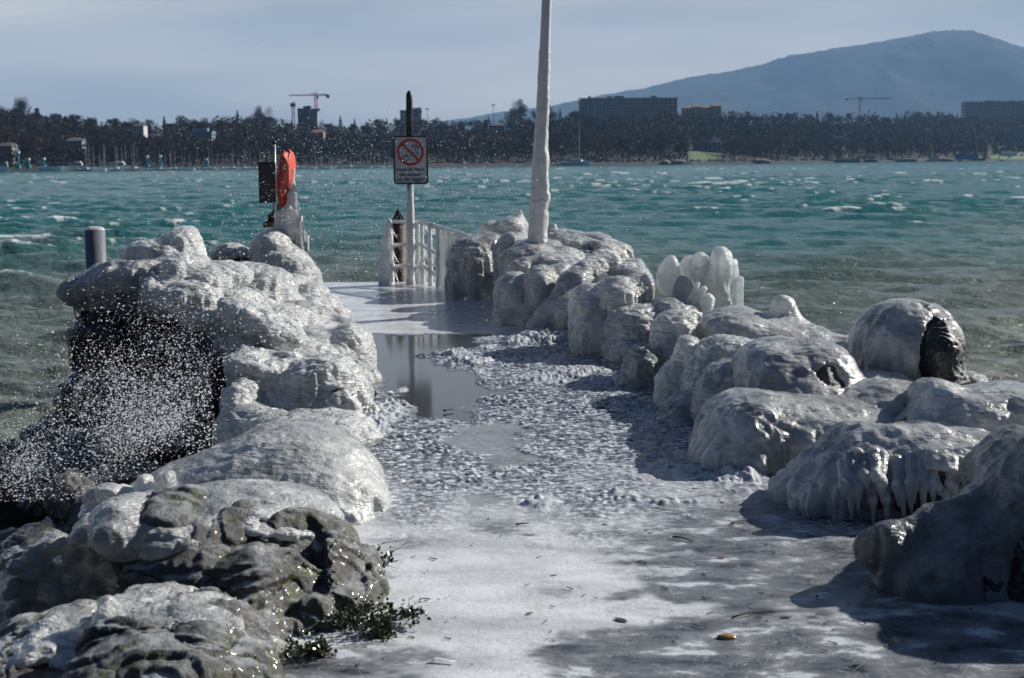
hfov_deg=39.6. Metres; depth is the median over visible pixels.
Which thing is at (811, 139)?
bare tree
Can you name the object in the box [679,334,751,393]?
iced boulder
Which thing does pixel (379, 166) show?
sailboat
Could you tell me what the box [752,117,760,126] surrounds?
bare tree
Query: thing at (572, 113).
bare tree
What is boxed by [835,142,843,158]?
conifer
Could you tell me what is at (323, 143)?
bare tree
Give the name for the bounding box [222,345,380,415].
iced boulder
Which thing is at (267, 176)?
notice board
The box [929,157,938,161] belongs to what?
container
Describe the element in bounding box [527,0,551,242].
flagpole
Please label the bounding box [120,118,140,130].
bare tree
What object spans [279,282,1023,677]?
ice sheet
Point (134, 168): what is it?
sailboat
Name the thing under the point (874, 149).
bare tree
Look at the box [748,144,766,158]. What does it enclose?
bare tree
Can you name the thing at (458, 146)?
bare tree
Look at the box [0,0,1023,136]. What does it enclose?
sky
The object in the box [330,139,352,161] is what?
bare tree
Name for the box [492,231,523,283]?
iced boulder
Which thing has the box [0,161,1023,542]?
water
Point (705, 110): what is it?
terrace house
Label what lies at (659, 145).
bare tree
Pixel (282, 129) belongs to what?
bare tree
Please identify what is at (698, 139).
bare tree
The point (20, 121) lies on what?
bare tree
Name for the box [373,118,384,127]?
bare tree
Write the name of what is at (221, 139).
bare tree
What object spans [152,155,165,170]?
sailboat
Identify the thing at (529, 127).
bare tree
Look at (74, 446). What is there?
rock
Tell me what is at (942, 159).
gravel heap
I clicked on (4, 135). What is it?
bare tree
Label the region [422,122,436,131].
bare tree
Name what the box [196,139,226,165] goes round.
bare tree
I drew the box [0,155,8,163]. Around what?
bare tree
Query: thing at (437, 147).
bare tree
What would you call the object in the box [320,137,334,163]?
conifer
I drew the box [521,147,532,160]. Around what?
bare tree
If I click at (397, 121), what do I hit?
bare tree
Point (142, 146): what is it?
bare tree
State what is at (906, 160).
construction fence
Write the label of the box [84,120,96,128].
bare tree
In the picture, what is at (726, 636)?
pebble
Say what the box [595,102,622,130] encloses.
office block
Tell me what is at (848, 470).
iced boulder
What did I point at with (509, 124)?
bare tree
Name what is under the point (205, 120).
bare tree
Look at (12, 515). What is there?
rock
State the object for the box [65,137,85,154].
villa
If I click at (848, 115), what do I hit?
bare tree
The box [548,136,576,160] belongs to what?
bare tree
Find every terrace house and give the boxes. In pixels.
[681,106,691,115]
[692,105,701,119]
[701,106,710,115]
[710,104,720,118]
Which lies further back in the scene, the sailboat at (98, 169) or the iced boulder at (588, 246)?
the sailboat at (98, 169)
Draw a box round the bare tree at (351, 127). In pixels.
[347,124,357,135]
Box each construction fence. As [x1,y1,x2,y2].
[825,159,860,162]
[883,159,916,161]
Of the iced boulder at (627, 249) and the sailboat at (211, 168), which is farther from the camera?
the sailboat at (211, 168)
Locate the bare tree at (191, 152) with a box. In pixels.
[186,141,198,165]
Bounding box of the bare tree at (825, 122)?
[815,118,829,128]
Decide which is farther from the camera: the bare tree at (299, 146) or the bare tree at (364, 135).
the bare tree at (364, 135)
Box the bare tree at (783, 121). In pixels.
[779,118,792,128]
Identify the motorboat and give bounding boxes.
[0,162,9,171]
[38,166,60,171]
[61,161,82,170]
[97,161,129,167]
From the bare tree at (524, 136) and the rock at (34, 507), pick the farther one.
the bare tree at (524, 136)
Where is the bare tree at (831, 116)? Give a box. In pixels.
[825,111,835,121]
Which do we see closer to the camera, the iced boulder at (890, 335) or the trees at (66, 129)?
the iced boulder at (890, 335)
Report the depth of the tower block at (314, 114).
1084.32 m
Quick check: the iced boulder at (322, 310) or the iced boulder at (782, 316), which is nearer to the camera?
the iced boulder at (782, 316)
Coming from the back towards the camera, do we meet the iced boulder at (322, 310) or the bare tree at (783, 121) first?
the bare tree at (783, 121)
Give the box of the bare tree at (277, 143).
[265,139,281,154]
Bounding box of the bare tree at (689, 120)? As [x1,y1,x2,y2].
[680,114,698,127]
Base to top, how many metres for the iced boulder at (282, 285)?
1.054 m
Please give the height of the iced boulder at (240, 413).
0.466 m
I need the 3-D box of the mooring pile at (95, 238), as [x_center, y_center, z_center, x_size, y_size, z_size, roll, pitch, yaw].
[-3.415,0.870,12.027,0.169,3.637,0.352,-6,9,-38]
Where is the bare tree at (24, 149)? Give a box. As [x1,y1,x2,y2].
[18,141,36,159]
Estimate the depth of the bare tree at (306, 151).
731.48 m
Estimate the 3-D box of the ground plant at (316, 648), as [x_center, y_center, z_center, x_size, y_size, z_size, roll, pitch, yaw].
[-0.737,1.093,5.045,0.244,0.117,0.241,0,7,0]
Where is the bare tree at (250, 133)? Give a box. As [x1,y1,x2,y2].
[243,129,256,146]
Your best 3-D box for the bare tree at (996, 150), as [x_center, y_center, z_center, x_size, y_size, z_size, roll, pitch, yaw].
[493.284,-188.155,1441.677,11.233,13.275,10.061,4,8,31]
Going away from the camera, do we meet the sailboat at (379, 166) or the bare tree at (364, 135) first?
the sailboat at (379, 166)
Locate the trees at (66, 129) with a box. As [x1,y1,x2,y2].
[0,106,1023,166]
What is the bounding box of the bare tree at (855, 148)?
[848,145,859,156]
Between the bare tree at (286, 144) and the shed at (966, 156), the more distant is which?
the shed at (966, 156)
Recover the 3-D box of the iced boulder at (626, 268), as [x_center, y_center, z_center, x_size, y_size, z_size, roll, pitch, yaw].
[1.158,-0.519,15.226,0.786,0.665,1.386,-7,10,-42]
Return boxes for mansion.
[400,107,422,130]
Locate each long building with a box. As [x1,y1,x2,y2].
[190,128,215,143]
[446,132,472,149]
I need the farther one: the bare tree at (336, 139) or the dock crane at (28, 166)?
the bare tree at (336, 139)
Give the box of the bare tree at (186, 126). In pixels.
[177,120,195,134]
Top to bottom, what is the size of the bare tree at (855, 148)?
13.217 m
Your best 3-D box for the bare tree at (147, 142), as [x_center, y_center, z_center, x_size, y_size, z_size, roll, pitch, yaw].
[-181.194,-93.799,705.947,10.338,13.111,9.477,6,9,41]
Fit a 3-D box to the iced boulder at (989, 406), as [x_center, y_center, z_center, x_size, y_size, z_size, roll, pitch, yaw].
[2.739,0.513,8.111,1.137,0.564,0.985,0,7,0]
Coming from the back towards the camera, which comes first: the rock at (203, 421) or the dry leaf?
the rock at (203, 421)
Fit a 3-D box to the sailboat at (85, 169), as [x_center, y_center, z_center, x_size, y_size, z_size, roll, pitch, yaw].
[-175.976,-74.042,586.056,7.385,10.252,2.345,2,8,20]
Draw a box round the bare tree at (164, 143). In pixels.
[153,133,180,165]
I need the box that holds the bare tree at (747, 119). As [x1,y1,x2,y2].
[740,114,752,124]
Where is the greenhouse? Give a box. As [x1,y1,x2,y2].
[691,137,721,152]
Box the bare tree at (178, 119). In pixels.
[174,115,184,128]
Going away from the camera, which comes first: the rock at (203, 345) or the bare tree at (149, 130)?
the rock at (203, 345)
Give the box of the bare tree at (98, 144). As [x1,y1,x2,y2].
[85,136,107,164]
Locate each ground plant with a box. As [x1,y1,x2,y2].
[279,627,336,663]
[321,593,430,641]
[372,540,408,568]
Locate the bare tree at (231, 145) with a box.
[226,140,246,163]
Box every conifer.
[42,120,52,143]
[71,119,78,136]
[242,126,250,153]
[249,138,260,164]
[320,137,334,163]
[338,116,342,130]
[347,130,363,163]
[794,137,801,156]
[821,140,831,159]
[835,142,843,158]
[981,143,989,158]
[990,136,998,154]
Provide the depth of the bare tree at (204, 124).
897.50 m
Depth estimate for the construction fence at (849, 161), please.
1160.09 m
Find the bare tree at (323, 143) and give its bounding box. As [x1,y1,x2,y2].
[316,138,336,155]
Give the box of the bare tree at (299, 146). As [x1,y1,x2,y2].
[290,140,310,154]
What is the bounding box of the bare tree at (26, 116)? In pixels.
[20,109,41,128]
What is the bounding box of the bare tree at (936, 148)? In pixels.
[933,145,939,156]
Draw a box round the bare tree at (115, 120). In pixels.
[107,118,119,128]
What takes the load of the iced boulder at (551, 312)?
on the pier
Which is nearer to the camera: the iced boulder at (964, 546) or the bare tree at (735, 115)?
the iced boulder at (964, 546)
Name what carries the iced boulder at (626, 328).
on the rock
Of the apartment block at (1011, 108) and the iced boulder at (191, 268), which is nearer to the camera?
the iced boulder at (191, 268)
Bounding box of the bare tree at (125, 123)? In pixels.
[121,121,132,132]
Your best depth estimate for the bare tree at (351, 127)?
995.59 m
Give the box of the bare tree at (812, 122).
[800,115,818,127]
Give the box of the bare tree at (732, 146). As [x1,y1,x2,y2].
[725,138,750,159]
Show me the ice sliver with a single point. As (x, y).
(435, 659)
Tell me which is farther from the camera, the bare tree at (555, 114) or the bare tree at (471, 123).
the bare tree at (555, 114)
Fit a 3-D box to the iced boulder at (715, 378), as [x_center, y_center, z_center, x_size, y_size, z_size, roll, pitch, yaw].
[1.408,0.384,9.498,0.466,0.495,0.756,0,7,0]
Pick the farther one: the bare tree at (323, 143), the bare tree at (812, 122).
the bare tree at (812, 122)
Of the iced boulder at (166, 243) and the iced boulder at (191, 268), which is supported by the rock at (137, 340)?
the iced boulder at (191, 268)
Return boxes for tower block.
[297,106,310,132]
[310,108,319,127]
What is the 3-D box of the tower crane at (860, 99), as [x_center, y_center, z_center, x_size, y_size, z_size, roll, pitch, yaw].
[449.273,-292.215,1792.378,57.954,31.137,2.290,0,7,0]
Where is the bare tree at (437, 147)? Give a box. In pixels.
[428,141,448,163]
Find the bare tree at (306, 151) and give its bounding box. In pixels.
[298,143,319,164]
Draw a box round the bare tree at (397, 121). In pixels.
[393,117,405,129]
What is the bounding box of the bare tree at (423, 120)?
[418,119,428,129]
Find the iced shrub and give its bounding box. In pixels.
[656,246,743,314]
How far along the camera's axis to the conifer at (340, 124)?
1076.45 m
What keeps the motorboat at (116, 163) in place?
on the water
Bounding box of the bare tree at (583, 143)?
[573,138,592,159]
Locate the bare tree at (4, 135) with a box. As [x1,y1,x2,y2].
[0,129,16,142]
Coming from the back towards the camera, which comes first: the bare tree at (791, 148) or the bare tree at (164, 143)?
the bare tree at (791, 148)
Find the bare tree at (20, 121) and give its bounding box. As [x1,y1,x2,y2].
[0,110,24,130]
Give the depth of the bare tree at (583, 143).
932.48 m
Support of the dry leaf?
on the ice sheet
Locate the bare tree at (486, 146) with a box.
[482,143,495,158]
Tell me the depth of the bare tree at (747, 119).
1429.60 m
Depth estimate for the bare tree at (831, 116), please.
1669.48 m
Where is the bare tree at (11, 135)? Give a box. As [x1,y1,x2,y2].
[0,128,20,142]
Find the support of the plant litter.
on the ice sheet
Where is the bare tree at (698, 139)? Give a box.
[687,133,704,150]
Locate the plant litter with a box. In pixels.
[343,424,972,670]
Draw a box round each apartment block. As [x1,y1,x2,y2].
[579,96,677,124]
[961,100,1023,121]
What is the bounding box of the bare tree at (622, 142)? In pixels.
[615,138,627,161]
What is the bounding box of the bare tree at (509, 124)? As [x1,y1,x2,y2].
[506,121,515,129]
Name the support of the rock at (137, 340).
on the rock at (77, 408)
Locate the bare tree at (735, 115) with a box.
[729,112,740,120]
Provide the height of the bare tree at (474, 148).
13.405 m
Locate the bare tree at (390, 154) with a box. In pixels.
[387,147,392,156]
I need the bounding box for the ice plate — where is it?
[411,507,429,511]
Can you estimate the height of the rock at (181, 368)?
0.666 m
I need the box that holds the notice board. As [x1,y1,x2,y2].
[258,141,276,228]
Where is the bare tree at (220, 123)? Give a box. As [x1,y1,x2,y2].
[214,120,230,132]
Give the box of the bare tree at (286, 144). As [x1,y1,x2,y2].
[280,142,288,153]
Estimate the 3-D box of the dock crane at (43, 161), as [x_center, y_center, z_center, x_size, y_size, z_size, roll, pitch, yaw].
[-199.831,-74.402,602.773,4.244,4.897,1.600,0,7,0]
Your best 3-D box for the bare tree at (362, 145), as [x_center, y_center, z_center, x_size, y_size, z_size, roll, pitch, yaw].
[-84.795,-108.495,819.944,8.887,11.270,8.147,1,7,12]
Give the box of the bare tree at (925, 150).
[919,143,931,156]
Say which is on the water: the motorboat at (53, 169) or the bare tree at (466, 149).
the motorboat at (53, 169)
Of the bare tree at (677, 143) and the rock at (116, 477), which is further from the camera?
the bare tree at (677, 143)
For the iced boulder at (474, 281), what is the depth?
18.00 m
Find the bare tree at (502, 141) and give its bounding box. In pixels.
[496,139,514,157]
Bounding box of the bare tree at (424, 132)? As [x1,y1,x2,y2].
[420,129,434,138]
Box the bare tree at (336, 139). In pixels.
[328,137,341,142]
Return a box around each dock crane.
[15,143,20,168]
[22,158,30,168]
[35,158,45,166]
[144,155,151,167]
[158,155,162,166]
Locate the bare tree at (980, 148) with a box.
[967,140,984,153]
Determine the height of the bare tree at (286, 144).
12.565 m
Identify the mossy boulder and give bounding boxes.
[0,599,116,677]
[59,581,286,677]
[87,478,389,638]
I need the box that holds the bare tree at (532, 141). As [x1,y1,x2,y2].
[528,135,553,151]
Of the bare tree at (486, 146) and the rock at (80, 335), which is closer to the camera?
the rock at (80, 335)
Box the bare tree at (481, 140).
[472,137,482,144]
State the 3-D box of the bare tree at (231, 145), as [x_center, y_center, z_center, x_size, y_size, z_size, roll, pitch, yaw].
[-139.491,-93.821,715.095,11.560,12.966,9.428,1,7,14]
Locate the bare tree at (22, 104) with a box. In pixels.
[10,95,29,124]
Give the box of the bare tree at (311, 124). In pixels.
[303,120,325,130]
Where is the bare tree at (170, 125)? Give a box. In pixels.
[162,123,173,137]
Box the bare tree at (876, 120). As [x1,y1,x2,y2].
[871,118,877,127]
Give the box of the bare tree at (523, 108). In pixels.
[509,99,527,118]
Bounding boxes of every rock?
[0,438,45,530]
[0,521,60,570]
[11,412,78,460]
[16,458,72,516]
[30,426,111,474]
[42,471,95,533]
[52,368,90,415]
[65,310,129,371]
[70,365,150,431]
[84,456,171,485]
[98,417,215,466]
[119,365,197,426]
[127,316,177,372]
[165,321,213,367]
[173,409,214,433]
[183,348,226,418]
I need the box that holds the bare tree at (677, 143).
[673,140,688,157]
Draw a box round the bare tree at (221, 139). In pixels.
[215,136,227,143]
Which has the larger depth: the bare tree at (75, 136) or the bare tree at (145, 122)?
the bare tree at (145, 122)
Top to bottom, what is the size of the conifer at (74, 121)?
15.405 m
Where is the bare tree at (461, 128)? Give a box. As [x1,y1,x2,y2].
[456,124,463,130]
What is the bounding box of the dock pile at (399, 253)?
[391,208,405,281]
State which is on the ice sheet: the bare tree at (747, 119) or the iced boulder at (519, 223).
the iced boulder at (519, 223)
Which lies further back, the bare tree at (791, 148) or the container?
the container
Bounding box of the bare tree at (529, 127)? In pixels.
[524,123,534,135]
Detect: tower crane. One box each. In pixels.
[289,90,329,108]
[290,102,295,125]
[845,98,891,115]
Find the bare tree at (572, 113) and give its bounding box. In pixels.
[567,110,584,118]
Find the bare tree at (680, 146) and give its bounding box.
[674,140,685,159]
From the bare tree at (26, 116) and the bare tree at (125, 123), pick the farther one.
the bare tree at (125, 123)
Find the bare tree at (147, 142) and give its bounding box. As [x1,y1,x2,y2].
[139,138,158,159]
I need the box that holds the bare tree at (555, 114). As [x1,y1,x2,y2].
[549,107,558,119]
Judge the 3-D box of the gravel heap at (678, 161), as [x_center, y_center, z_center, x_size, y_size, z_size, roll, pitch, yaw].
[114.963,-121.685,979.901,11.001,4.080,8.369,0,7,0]
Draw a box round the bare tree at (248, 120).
[242,116,261,129]
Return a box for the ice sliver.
[432,657,454,662]
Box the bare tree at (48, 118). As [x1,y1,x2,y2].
[34,116,54,132]
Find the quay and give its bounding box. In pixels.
[10,159,1023,171]
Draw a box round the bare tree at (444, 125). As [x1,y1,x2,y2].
[435,122,447,133]
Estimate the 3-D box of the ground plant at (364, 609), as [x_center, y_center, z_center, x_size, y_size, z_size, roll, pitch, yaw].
[-0.518,1.020,5.315,0.376,0.196,0.330,3,8,28]
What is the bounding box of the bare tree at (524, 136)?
[519,131,533,142]
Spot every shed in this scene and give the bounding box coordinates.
[955,154,977,159]
[1001,152,1016,155]
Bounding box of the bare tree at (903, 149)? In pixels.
[890,141,908,158]
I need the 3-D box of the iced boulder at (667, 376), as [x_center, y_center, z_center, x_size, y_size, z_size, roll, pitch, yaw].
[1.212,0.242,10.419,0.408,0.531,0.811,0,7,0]
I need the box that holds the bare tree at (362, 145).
[357,141,370,151]
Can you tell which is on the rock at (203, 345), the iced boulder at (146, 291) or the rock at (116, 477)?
the iced boulder at (146, 291)
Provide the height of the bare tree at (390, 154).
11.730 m
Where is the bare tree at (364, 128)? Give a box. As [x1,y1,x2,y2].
[360,125,372,139]
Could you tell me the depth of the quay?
912.69 m
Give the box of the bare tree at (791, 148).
[784,143,799,160]
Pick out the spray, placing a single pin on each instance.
(130, 426)
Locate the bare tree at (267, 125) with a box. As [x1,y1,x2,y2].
[259,119,275,131]
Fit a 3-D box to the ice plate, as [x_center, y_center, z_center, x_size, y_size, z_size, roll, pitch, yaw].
[-0.468,0.864,7.142,0.111,0.038,0.086,0,7,0]
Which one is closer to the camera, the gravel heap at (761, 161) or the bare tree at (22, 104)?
the bare tree at (22, 104)
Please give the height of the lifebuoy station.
1.387 m
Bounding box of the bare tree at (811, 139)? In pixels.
[805,137,816,153]
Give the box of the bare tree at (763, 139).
[755,133,777,152]
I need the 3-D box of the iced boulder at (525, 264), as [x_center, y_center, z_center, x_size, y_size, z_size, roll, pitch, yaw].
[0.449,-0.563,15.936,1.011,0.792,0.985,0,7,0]
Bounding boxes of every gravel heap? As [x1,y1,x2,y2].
[662,160,669,164]
[671,159,685,164]
[750,159,771,163]
[938,157,953,161]
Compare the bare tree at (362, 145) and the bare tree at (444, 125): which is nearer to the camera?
the bare tree at (362, 145)
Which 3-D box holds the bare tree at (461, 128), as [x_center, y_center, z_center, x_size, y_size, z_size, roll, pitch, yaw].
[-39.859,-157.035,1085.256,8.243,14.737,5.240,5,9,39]
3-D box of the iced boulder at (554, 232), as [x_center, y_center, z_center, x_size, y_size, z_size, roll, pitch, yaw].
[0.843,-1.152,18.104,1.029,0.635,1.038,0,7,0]
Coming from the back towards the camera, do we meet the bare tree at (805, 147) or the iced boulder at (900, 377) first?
the bare tree at (805, 147)
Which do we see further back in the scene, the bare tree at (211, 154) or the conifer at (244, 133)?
the conifer at (244, 133)
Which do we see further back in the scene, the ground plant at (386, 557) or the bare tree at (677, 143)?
the bare tree at (677, 143)
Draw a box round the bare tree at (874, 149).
[865,144,880,157]
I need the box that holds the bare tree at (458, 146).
[442,140,463,159]
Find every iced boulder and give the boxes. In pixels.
[0,514,119,625]
[55,256,166,326]
[78,470,176,518]
[120,225,210,260]
[130,419,391,525]
[137,253,253,320]
[137,274,223,331]
[205,297,307,354]
[210,242,248,261]
[212,375,382,448]
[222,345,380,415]
[233,287,339,355]
[241,261,304,302]
[248,229,322,284]
[280,300,354,323]
[291,273,353,320]
[302,322,381,384]
[444,231,500,299]
[479,210,528,238]
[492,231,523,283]
[492,263,570,326]
[498,238,585,275]
[507,253,581,272]
[526,249,622,330]
[547,223,616,240]
[558,234,623,259]
[567,272,652,356]
[570,260,655,298]
[592,273,753,339]
[600,296,702,362]
[610,240,645,266]
[612,343,660,389]
[649,309,699,366]
[652,334,698,405]
[654,390,692,425]
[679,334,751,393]
[687,378,908,473]
[690,358,733,423]
[698,295,848,349]
[730,335,866,395]
[768,420,989,523]
[848,298,970,384]
[852,425,1023,605]
[863,370,914,384]
[892,377,1023,431]
[967,370,988,383]
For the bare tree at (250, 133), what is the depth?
850.59 m
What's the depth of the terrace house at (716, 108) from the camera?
1509.90 m
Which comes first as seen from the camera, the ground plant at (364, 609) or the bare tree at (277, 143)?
the ground plant at (364, 609)
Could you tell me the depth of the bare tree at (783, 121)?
1490.97 m
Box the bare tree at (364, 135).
[357,132,369,141]
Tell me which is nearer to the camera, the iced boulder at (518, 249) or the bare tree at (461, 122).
the iced boulder at (518, 249)
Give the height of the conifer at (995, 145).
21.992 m
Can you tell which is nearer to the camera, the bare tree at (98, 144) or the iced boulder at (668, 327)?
the iced boulder at (668, 327)
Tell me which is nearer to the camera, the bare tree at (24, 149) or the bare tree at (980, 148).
the bare tree at (24, 149)
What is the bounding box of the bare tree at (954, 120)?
[949,117,960,127]
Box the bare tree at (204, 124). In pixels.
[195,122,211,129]
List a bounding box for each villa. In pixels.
[0,143,19,163]
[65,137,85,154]
[133,124,147,136]
[310,130,325,143]
[474,120,490,131]
[490,122,504,141]
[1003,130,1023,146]
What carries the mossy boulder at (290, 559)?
on the pier
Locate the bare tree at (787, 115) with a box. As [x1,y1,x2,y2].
[785,112,796,119]
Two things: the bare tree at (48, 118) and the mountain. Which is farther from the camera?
the mountain
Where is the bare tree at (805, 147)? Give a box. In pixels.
[800,139,808,157]
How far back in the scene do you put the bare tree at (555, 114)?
1261.51 m
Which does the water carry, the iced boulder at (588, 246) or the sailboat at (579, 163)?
the sailboat at (579, 163)
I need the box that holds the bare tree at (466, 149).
[461,142,467,153]
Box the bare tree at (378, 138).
[368,135,386,152]
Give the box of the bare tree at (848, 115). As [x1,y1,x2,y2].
[844,113,851,121]
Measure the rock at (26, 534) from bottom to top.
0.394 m
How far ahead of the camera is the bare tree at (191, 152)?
673.74 m
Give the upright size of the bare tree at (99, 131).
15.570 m
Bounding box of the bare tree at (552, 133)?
[549,132,559,142]
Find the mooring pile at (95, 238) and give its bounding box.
[84,226,106,269]
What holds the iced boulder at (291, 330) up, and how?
on the iced boulder at (312, 345)
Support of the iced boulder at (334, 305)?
on the pier
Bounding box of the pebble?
[717,633,735,639]
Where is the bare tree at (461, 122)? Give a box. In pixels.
[456,120,468,127]
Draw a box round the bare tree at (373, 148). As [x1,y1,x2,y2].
[367,141,377,164]
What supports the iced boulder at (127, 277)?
on the rock at (137, 340)
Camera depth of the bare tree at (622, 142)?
941.46 m
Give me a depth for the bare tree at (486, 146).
887.42 m
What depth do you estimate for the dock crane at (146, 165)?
642.17 m
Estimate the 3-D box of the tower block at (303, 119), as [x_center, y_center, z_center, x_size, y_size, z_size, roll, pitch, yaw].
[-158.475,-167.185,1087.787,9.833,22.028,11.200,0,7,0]
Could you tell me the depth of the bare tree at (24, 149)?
608.67 m
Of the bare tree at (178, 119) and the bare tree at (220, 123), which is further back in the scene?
the bare tree at (178, 119)
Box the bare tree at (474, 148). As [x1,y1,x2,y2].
[466,142,481,160]
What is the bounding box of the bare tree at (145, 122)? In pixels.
[144,119,158,132]
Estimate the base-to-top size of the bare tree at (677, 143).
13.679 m
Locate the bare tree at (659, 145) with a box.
[649,137,670,159]
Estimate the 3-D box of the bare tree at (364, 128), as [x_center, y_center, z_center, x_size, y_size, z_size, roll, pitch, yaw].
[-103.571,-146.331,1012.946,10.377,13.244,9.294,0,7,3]
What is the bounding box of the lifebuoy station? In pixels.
[274,149,310,256]
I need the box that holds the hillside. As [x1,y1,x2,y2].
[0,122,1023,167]
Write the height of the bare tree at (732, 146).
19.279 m
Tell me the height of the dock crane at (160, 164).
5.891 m
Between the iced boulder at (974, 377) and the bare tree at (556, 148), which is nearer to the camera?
the iced boulder at (974, 377)
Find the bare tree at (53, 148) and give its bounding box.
[45,141,63,165]
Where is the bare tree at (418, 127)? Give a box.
[413,120,422,134]
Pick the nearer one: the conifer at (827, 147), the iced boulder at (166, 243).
the iced boulder at (166, 243)
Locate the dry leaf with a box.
[614,617,627,621]
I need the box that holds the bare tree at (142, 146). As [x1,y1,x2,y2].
[137,143,145,165]
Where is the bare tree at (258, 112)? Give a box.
[250,105,273,121]
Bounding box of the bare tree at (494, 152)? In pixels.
[484,146,498,163]
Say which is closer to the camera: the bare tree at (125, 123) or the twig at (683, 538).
the twig at (683, 538)
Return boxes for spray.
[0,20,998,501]
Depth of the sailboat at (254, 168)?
645.74 m
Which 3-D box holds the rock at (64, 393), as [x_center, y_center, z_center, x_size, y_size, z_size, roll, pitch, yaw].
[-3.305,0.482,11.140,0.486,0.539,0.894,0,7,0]
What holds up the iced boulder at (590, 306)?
on the pier
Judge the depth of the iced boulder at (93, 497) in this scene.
6.75 m
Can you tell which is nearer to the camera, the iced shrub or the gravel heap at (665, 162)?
the iced shrub
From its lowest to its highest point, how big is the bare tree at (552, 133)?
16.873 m
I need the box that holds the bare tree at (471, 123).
[468,120,475,128]
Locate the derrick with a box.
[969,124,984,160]
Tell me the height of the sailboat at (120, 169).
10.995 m
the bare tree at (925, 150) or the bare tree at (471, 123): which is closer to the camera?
the bare tree at (471, 123)
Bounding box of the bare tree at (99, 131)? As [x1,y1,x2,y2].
[85,126,109,138]
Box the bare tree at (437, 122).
[432,118,446,125]
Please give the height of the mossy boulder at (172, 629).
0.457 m
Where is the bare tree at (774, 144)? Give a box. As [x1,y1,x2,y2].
[765,139,776,158]
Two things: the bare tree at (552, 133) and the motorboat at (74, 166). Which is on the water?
the motorboat at (74, 166)
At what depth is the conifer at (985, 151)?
1413.91 m
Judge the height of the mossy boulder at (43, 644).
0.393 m
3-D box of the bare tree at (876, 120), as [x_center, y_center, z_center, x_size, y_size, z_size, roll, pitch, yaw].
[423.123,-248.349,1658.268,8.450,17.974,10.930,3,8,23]
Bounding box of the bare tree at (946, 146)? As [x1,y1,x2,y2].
[941,143,953,156]
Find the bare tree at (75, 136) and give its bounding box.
[65,132,84,141]
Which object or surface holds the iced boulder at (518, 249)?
on the pier
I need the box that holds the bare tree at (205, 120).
[200,117,215,129]
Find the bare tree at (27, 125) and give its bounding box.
[25,122,36,134]
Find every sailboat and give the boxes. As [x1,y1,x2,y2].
[77,159,92,171]
[93,149,106,170]
[104,154,123,170]
[125,160,140,170]
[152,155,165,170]
[197,161,205,169]
[205,166,217,169]
[218,160,226,169]
[224,148,238,169]
[248,152,257,169]
[322,159,332,168]
[358,156,372,167]
[373,157,384,167]
[560,137,591,165]
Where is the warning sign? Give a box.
[393,91,430,284]
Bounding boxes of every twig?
[673,536,694,541]
[730,518,752,523]
[731,610,778,618]
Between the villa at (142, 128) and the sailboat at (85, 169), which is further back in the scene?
the villa at (142, 128)
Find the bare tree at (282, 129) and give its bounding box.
[277,125,290,131]
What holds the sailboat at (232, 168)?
on the water
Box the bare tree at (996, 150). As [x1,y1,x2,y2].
[994,147,1003,158]
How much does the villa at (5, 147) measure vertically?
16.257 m
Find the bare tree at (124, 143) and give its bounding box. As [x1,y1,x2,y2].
[102,136,138,160]
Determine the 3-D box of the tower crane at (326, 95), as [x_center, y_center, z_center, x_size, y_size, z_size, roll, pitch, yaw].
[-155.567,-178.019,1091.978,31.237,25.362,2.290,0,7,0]
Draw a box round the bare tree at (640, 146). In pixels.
[636,143,645,161]
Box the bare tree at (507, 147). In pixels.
[502,141,512,160]
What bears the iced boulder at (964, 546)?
on the pier
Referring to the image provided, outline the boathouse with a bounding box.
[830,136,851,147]
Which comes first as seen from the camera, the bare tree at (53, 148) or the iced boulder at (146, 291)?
the iced boulder at (146, 291)
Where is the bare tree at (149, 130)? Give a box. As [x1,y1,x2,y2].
[146,124,153,134]
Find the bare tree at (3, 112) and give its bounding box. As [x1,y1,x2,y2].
[0,106,9,126]
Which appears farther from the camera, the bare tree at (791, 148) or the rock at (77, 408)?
the bare tree at (791, 148)
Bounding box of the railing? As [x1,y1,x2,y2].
[378,219,470,287]
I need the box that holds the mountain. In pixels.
[388,30,1023,132]
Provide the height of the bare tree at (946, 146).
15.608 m

